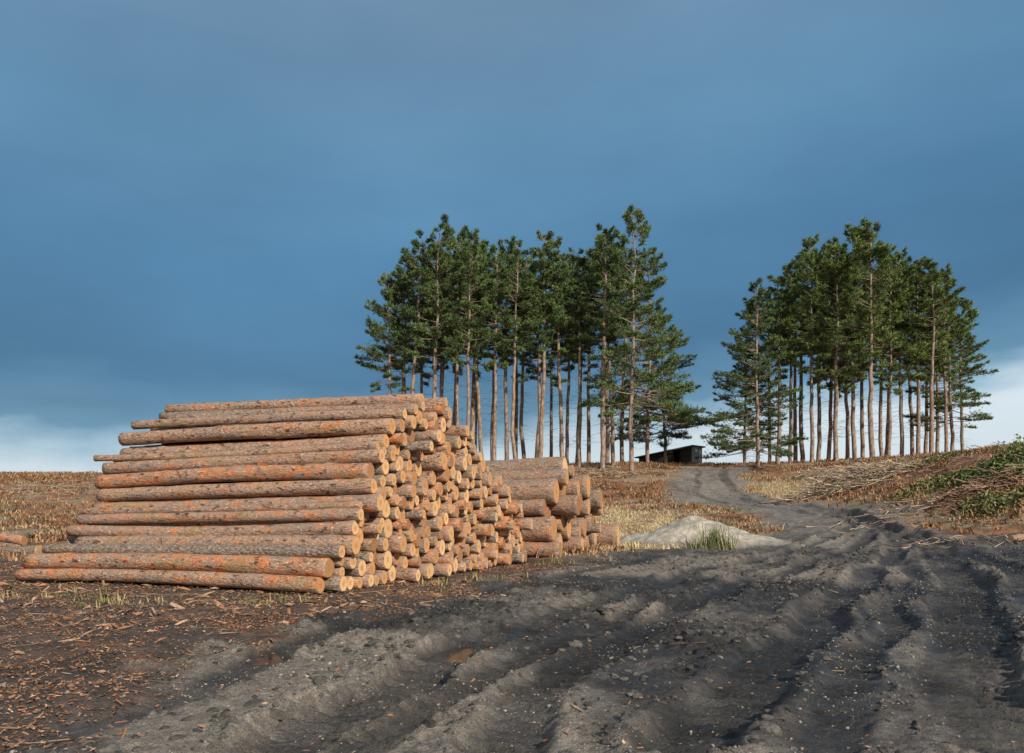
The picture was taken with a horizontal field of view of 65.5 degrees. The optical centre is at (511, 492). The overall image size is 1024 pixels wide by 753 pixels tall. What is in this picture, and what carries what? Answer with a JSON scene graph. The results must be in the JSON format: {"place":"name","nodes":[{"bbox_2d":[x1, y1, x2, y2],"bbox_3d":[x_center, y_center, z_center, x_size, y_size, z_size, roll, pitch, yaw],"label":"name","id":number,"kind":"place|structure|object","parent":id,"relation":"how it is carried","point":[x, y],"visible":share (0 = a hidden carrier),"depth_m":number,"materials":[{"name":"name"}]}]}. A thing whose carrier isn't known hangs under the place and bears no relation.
{"place":"outdoors","nodes":[
{"label":"outdoors","id":0,"kind":"place"},
{"bbox_2d":[0,447,1023,752],"bbox_3d":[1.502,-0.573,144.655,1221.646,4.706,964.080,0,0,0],"label":"ground","id":1,"kind":"structure","parent":0,"point":[942,677],"depth_m":7.96,"materials":[{"name":"soil"}]},
{"bbox_2d":[0,532,41,554],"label":"short log heap","id":2,"kind":"object","parent":1,"relation":"on","point":[13,542],"visible":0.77,"depth_m":20.62,"materials":[{"name":"brown wood"}]},
{"bbox_2d":[0,577,522,653],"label":"bark pieces","id":3,"kind":"object","parent":1,"relation":"on","point":[154,611],"visible":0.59,"depth_m":11.18,"materials":[{"name":"brown wood"}]},
{"bbox_2d":[14,393,532,593],"bbox_3d":[-4.131,-0.097,16.227,7.755,3.505,6.787,0,0,17],"label":"log pile","id":4,"kind":"object","parent":1,"relation":"on","point":[320,495],"visible":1,"depth_m":14.06,"materials":[{"name":"brown wood"}]},
{"bbox_2d":[0,541,629,608],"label":"weed tufts","id":5,"kind":"object","parent":1,"relation":"on","point":[253,600],"visible":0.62,"depth_m":11.81,"materials":[{"name":"plant"}]},
{"bbox_2d":[353,270,431,394],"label":"pine tree","id":6,"kind":"object","parent":1,"relation":"on","point":[392,292],"visible":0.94,"depth_m":57.39,"materials":[{"name":"green plant"}]},
{"bbox_2d":[380,271,423,393],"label":"pine tree","id":7,"kind":"object","parent":1,"relation":"on","point":[407,295],"visible":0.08,"depth_m":64.47,"materials":[{"name":"green plant"}]},
{"bbox_2d":[369,247,445,393],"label":"pine tree","id":8,"kind":"object","parent":1,"relation":"on","point":[402,293],"visible":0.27,"depth_m":60.29,"materials":[{"name":"green plant"}]},
{"bbox_2d":[387,255,445,394],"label":"pine tree","id":9,"kind":"object","parent":1,"relation":"on","point":[420,367],"visible":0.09,"depth_m":63.08,"materials":[{"name":"green plant"}]},
{"bbox_2d":[387,228,448,394],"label":"pine tree","id":10,"kind":"object","parent":1,"relation":"on","point":[403,277],"visible":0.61,"depth_m":56.80,"materials":[{"name":"green plant"}]},
{"bbox_2d":[393,213,472,397],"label":"pine tree","id":11,"kind":"object","parent":1,"relation":"on","point":[434,254],"visible":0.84,"depth_m":55.23,"materials":[{"name":"green plant"}]},
{"bbox_2d":[420,276,456,396],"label":"pine tree","id":12,"kind":"object","parent":1,"relation":"on","point":[440,366],"visible":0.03,"depth_m":65.50,"materials":[{"name":"green plant"}]},
{"bbox_2d":[408,236,478,399],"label":"pine tree","id":13,"kind":"object","parent":1,"relation":"on","point":[439,360],"visible":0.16,"depth_m":60.03,"materials":[{"name":"green plant"}]},
{"bbox_2d":[0,560,893,752],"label":"wood chips","id":14,"kind":"object","parent":1,"relation":"on","point":[70,685],"visible":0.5,"depth_m":9.00,"materials":[{"name":"brown wood"}]},
{"bbox_2d":[427,224,481,424],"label":"pine tree","id":15,"kind":"object","parent":1,"relation":"on","point":[462,237],"visible":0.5,"depth_m":56.56,"materials":[{"name":"green plant"}]},
{"bbox_2d":[438,235,486,425],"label":"pine tree","id":16,"kind":"object","parent":1,"relation":"on","point":[453,420],"visible":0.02,"depth_m":64.00,"materials":[{"name":"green plant"}]},
{"bbox_2d":[443,236,501,430],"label":"pine tree","id":17,"kind":"object","parent":1,"relation":"on","point":[466,303],"visible":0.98,"depth_m":54.60,"materials":[{"name":"green plant"}]},
{"bbox_2d":[432,236,521,443],"bbox_3d":[-3.206,-10.590,61.648,7.516,18.376,6.367,0,-2,43],"label":"pine tree","id":18,"kind":"object","parent":1,"relation":"on","point":[484,243],"visible":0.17,"depth_m":60.79,"materials":[{"name":"green plant"}]},
{"bbox_2d":[449,226,506,456],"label":"pine tree","id":19,"kind":"object","parent":1,"relation":"on","point":[484,266],"visible":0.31,"depth_m":56.99,"materials":[{"name":"green plant"}]},
{"bbox_2d":[470,260,503,451],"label":"pine tree","id":20,"kind":"object","parent":1,"relation":"on","point":[481,355],"visible":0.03,"depth_m":66.84,"materials":[{"name":"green plant"}]},
{"bbox_2d":[463,239,522,460],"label":"pine tree","id":21,"kind":"object","parent":1,"relation":"on","point":[493,249],"visible":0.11,"depth_m":63.16,"materials":[{"name":"green plant"}]},
{"bbox_2d":[465,255,522,460],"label":"pine tree","id":22,"kind":"object","parent":1,"relation":"on","point":[492,275],"visible":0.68,"depth_m":55.79,"materials":[{"name":"green plant"}]},
{"bbox_2d":[476,241,541,459],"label":"pine tree","id":23,"kind":"object","parent":1,"relation":"on","point":[510,249],"visible":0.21,"depth_m":58.65,"materials":[{"name":"green plant"}]},
{"bbox_2d":[0,549,1021,743],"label":"fallen twigs","id":24,"kind":"object","parent":1,"relation":"on","point":[82,660],"visible":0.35,"depth_m":10.36,"materials":[{"name":"brown wood"}]},
{"bbox_2d":[0,441,1023,560],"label":"bracken","id":25,"kind":"object","parent":1,"relation":"on","point":[37,537],"visible":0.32,"depth_m":36.16,"materials":[{"name":"brown plant"}]},
{"bbox_2d":[0,466,1023,548],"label":"scattered branches","id":26,"kind":"object","parent":1,"relation":"on","point":[646,475],"visible":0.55,"depth_m":28.01,"materials":[{"name":"brown wood"}]},
{"bbox_2d":[491,248,544,458],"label":"pine tree","id":27,"kind":"object","parent":1,"relation":"on","point":[525,284],"visible":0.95,"depth_m":54.94,"materials":[{"name":"green plant"}]},
{"bbox_2d":[498,235,537,458],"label":"pine tree","id":28,"kind":"object","parent":1,"relation":"on","point":[517,243],"visible":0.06,"depth_m":65.85,"materials":[{"name":"green plant"}]},
{"bbox_2d":[26,538,1023,752],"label":"mud clods","id":29,"kind":"object","parent":1,"relation":"on","point":[316,677],"visible":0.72,"depth_m":7.03,"materials":[{"name":"mud"},{"name":"soil"}]},
{"bbox_2d":[504,248,549,458],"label":"pine tree","id":30,"kind":"object","parent":1,"relation":"on","point":[526,252],"visible":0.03,"depth_m":61.88,"materials":[{"name":"green plant"}]},
{"bbox_2d":[509,229,576,457],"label":"pine tree","id":31,"kind":"object","parent":1,"relation":"on","point":[552,300],"visible":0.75,"depth_m":55.79,"materials":[{"name":"green plant"}]},
{"bbox_2d":[499,259,586,457],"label":"pine tree","id":32,"kind":"object","parent":1,"relation":"on","point":[538,370],"visible":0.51,"depth_m":57.59,"materials":[{"name":"green plant"}]},
{"bbox_2d":[485,456,619,557],"bbox_3d":[-0.492,0.350,21.929,6.174,2.563,4.946,0,0,17],"label":"thick log pile","id":33,"kind":"object","parent":1,"relation":"on","point":[561,502],"visible":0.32,"depth_m":20.04,"materials":[{"name":"brown wood"}]},
{"bbox_2d":[518,262,590,456],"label":"pine tree","id":34,"kind":"object","parent":1,"relation":"on","point":[550,371],"visible":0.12,"depth_m":64.09,"materials":[{"name":"green plant"}]},
{"bbox_2d":[523,236,586,456],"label":"pine tree","id":35,"kind":"object","parent":1,"relation":"on","point":[567,290],"visible":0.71,"depth_m":56.53,"materials":[{"name":"green plant"}]},
{"bbox_2d":[542,252,585,462],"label":"pine tree","id":36,"kind":"object","parent":1,"relation":"on","point":[575,333],"visible":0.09,"depth_m":61.01,"materials":[{"name":"green plant"}]},
{"bbox_2d":[552,247,601,466],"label":"pine tree","id":37,"kind":"object","parent":1,"relation":"on","point":[584,281],"visible":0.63,"depth_m":56.91,"materials":[{"name":"green plant"}]},
{"bbox_2d":[560,267,595,462],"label":"pine tree","id":38,"kind":"object","parent":1,"relation":"on","point":[591,366],"visible":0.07,"depth_m":66.90,"materials":[{"name":"green plant"}]},
{"bbox_2d":[563,259,620,462],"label":"pine tree","id":39,"kind":"object","parent":1,"relation":"on","point":[589,435],"visible":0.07,"depth_m":62.95,"materials":[{"name":"green plant"}]},
{"bbox_2d":[571,223,637,468],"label":"pine tree","id":40,"kind":"object","parent":1,"relation":"on","point":[597,255],"visible":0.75,"depth_m":54.95,"materials":[{"name":"green plant"}]},
{"bbox_2d":[576,249,635,464],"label":"pine tree","id":41,"kind":"object","parent":1,"relation":"on","point":[608,342],"visible":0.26,"depth_m":57.75,"materials":[{"name":"green plant"}]},
{"bbox_2d":[580,233,638,463],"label":"pine tree","id":42,"kind":"object","parent":1,"relation":"on","point":[607,421],"visible":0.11,"depth_m":59.84,"materials":[{"name":"green plant"}]},
{"bbox_2d":[600,260,648,461],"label":"pine tree","id":43,"kind":"object","parent":1,"relation":"on","point":[622,418],"visible":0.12,"depth_m":63.99,"materials":[{"name":"green plant"}]},
{"bbox_2d":[579,204,696,470],"bbox_3d":[8.332,-10.169,53.811,7.629,18.804,7.900,0,0,1],"label":"pine tree","id":44,"kind":"object","parent":1,"relation":"on","point":[674,390],"visible":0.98,"depth_m":53.69,"materials":[{"name":"green plant"}]},
{"bbox_2d":[591,246,713,462],"bbox_3d":[10.586,-10.015,60.461,8.374,17.037,9.457,0,0,-12],"label":"pine tree","id":45,"kind":"object","parent":1,"relation":"on","point":[682,412],"visible":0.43,"depth_m":59.53,"materials":[{"name":"green plant"}]},
{"bbox_2d":[610,314,720,461],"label":"pine tree","id":46,"kind":"object","parent":1,"relation":"on","point":[665,433],"visible":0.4,"depth_m":65.76,"materials":[{"name":"green plant"}]},
{"bbox_2d":[634,445,705,463],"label":"wooden shed","id":47,"kind":"structure","parent":1,"relation":"on","point":[685,454],"depth_m":66.70,"materials":[{"name":"wood"}]},
{"bbox_2d":[619,515,805,548],"bbox_3d":[5.631,1.325,24.529,6.400,1.231,4.400,0,0,0],"label":"sand heap","id":48,"kind":"object","parent":1,"relation":"on","point":[678,531],"visible":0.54,"depth_m":23.75,"materials":[{"name":"beige sand"}]},
{"bbox_2d":[684,517,741,549],"bbox_3d":[5.707,1.165,22.463,1.951,0.994,1.562,0,0,-21],"label":"green grass tussock","id":49,"kind":"object","parent":1,"relation":"on","point":[714,541],"depth_m":22.37,"materials":[{"name":"green plant"}]},
{"bbox_2d":[694,327,795,463],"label":"pine tree","id":50,"kind":"object","parent":1,"relation":"on","point":[762,425],"visible":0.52,"depth_m":60.59,"materials":[{"name":"green plant"}]},
{"bbox_2d":[699,277,808,467],"bbox_3d":[17.083,-8.216,56.365,7.578,13.871,7.592,0,-1,19],"label":"pine tree","id":51,"kind":"object","parent":1,"relation":"on","point":[769,353],"visible":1,"depth_m":56.00,"materials":[{"name":"green plant"}]},
{"bbox_2d":[552,453,969,560],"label":"dry grass","id":52,"kind":"structure","parent":1,"relation":"on","point":[624,530],"depth_m":32.50,"materials":[{"name":"beige plant"}]},
{"bbox_2d":[735,289,792,461],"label":"pine tree","id":53,"kind":"object","parent":1,"relation":"on","point":[783,376],"visible":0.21,"depth_m":61.91,"materials":[{"name":"green plant"}]},
{"bbox_2d":[750,274,804,464],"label":"pine tree","id":54,"kind":"object","parent":1,"relation":"on","point":[781,295],"visible":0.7,"depth_m":57.93,"materials":[{"name":"green plant"}]},
{"bbox_2d":[762,277,816,461],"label":"pine tree","id":55,"kind":"object","parent":1,"relation":"on","point":[795,448],"visible":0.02,"depth_m":66.93,"materials":[{"name":"green plant"}]},
{"bbox_2d":[767,258,823,462],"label":"pine tree","id":56,"kind":"object","parent":1,"relation":"on","point":[788,267],"visible":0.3,"depth_m":59.91,"materials":[{"name":"green plant"}]},
{"bbox_2d":[773,247,831,461],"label":"pine tree","id":57,"kind":"object","parent":1,"relation":"on","point":[801,427],"visible":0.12,"depth_m":62.96,"materials":[{"name":"green plant"}]},
{"bbox_2d":[775,231,836,461],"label":"pine tree","id":58,"kind":"object","parent":1,"relation":"on","point":[803,277],"visible":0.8,"depth_m":56.78,"materials":[{"name":"green plant"}]},
{"bbox_2d":[797,255,845,460],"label":"pine tree","id":59,"kind":"object","parent":1,"relation":"on","point":[819,442],"visible":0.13,"depth_m":60.78,"materials":[{"name":"green plant"}]},
{"bbox_2d":[820,316,849,457],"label":"pine tree","id":60,"kind":"object","parent":1,"relation":"on","point":[834,397],"visible":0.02,"depth_m":66.96,"materials":[{"name":"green plant"}]},
{"bbox_2d":[798,236,876,458],"bbox_3d":[25.925,-11.073,63.730,6.094,18.829,5.667,0,0,-12],"label":"pine tree","id":61,"kind":"object","parent":1,"relation":"on","point":[835,241],"visible":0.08,"depth_m":63.88,"materials":[{"name":"green plant"}]},
{"bbox_2d":[792,242,889,460],"bbox_3d":[22.979,-9.564,56.279,5.881,16.044,6.375,0,0,-35],"label":"pine tree","id":62,"kind":"object","parent":1,"relation":"on","point":[835,338],"visible":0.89,"depth_m":55.69,"materials":[{"name":"green plant"}]},
{"bbox_2d":[809,258,875,458],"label":"pine tree","id":63,"kind":"object","parent":1,"relation":"on","point":[847,449],"visible":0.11,"depth_m":59.84,"materials":[{"name":"green plant"}]},
{"bbox_2d":[808,222,890,458],"bbox_3d":[24.756,-10.715,58.529,6.228,18.094,5.803,0,0,5],"label":"pine tree","id":64,"kind":"object","parent":1,"relation":"on","point":[851,231],"visible":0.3,"depth_m":57.97,"materials":[{"name":"green plant"}]},
{"bbox_2d":[762,455,942,502],"bbox_3d":[17.875,-0.672,42.662,8.043,2.390,17.152,0,0,20],"label":"brash heap","id":65,"kind":"object","parent":1,"relation":"on","point":[848,476],"visible":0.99,"depth_m":36.97,"materials":[{"name":"brown wood"}]},
{"bbox_2d":[839,260,888,457],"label":"pine tree","id":66,"kind":"object","parent":1,"relation":"on","point":[862,444],"visible":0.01,"depth_m":62.87,"materials":[{"name":"green plant"}]},
{"bbox_2d":[833,217,909,458],"bbox_3d":[24.829,-10.284,54.965,5.390,17.376,6.372,-1,-1,20],"label":"pine tree","id":67,"kind":"object","parent":1,"relation":"on","point":[864,234],"visible":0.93,"depth_m":54.44,"materials":[{"name":"green plant"}]},
{"bbox_2d":[859,242,904,456],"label":"pine tree","id":68,"kind":"object","parent":1,"relation":"on","point":[880,441],"visible":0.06,"depth_m":60.82,"materials":[{"name":"green plant"}]},
{"bbox_2d":[855,254,930,456],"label":"pine tree","id":69,"kind":"object","parent":1,"relation":"on","point":[895,316],"visible":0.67,"depth_m":56.34,"materials":[{"name":"green plant"}]},
{"bbox_2d":[873,270,912,455],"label":"pine tree","id":70,"kind":"object","parent":1,"relation":"on","point":[886,436],"depth_m":65.78,"materials":[{"name":"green plant"}]},
{"bbox_2d":[864,246,927,455],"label":"pine tree","id":71,"kind":"object","parent":1,"relation":"on","point":[907,361],"visible":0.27,"depth_m":58.75,"materials":[{"name":"green plant"}]},
{"bbox_2d":[874,260,935,454],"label":"pine tree","id":72,"kind":"object","parent":1,"relation":"on","point":[910,410],"visible":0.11,"depth_m":61.84,"materials":[{"name":"green plant"}]},
{"bbox_2d":[888,256,946,453],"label":"pine tree","id":73,"kind":"object","parent":1,"relation":"on","point":[905,306],"visible":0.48,"depth_m":57.63,"materials":[{"name":"green plant"}]},
{"bbox_2d":[904,272,948,452],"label":"pine tree","id":74,"kind":"object","parent":1,"relation":"on","point":[925,446],"visible":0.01,"depth_m":66.85,"materials":[{"name":"green plant"}]},
{"bbox_2d":[897,257,960,452],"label":"pine tree","id":75,"kind":"object","parent":1,"relation":"on","point":[930,266],"visible":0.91,"depth_m":55.89,"materials":[{"name":"green plant"}]},
{"bbox_2d":[836,442,1023,528],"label":"brash heap","id":76,"kind":"object","parent":1,"relation":"on","point":[988,484],"visible":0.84,"depth_m":26.50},
{"bbox_2d":[888,450,1023,516],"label":"bramble bush","id":77,"kind":"object","parent":76,"relation":"on","point":[990,499],"visible":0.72,"depth_m":25.63,"materials":[{"name":"green plant"}]},
{"bbox_2d":[913,274,970,452],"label":"pine tree","id":78,"kind":"object","parent":1,"relation":"on","point":[936,443],"visible":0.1,"depth_m":62.92,"materials":[{"name":"green plant"}]},
{"bbox_2d":[914,263,981,451],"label":"pine tree","id":79,"kind":"object","parent":1,"relation":"on","point":[944,369],"visible":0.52,"depth_m":57.89,"materials":[{"name":"green plant"}]},
{"bbox_2d":[903,313,994,451],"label":"pine tree","id":80,"kind":"object","parent":1,"relation":"on","point":[964,395],"visible":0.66,"depth_m":59.80,"materials":[{"name":"green plant"}]},
{"bbox_2d":[921,296,998,450],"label":"pine tree","id":81,"kind":"object","parent":1,"relation":"on","point":[973,313],"visible":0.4,"depth_m":63.40,"materials":[{"name":"green plant"}]},
{"bbox_2d":[956,434,1023,488],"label":"bramble bush","id":82,"kind":"object","parent":1,"relation":"on","point":[997,461],"visible":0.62,"depth_m":27.36,"materials":[{"name":"green plant"}]},
{"bbox_2d":[1008,534,1023,541],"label":"cut log","id":83,"kind":"object","parent":1,"relation":"on","point":[1020,537],"visible":0.95,"depth_m":21.00,"materials":[{"name":"brown wood"}]},
{"bbox_2d":[0,0,1023,472],"label":"sky","id":84,"kind":"structure","parent":0,"point":[202,201],"materials":[{"name":"blue"}]},
{"bbox_2d":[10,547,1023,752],"bbox_3d":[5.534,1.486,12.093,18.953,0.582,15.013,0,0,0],"label":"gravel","id":85,"kind":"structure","parent":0,"point":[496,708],"depth_m":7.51,"materials":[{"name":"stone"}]}
]}

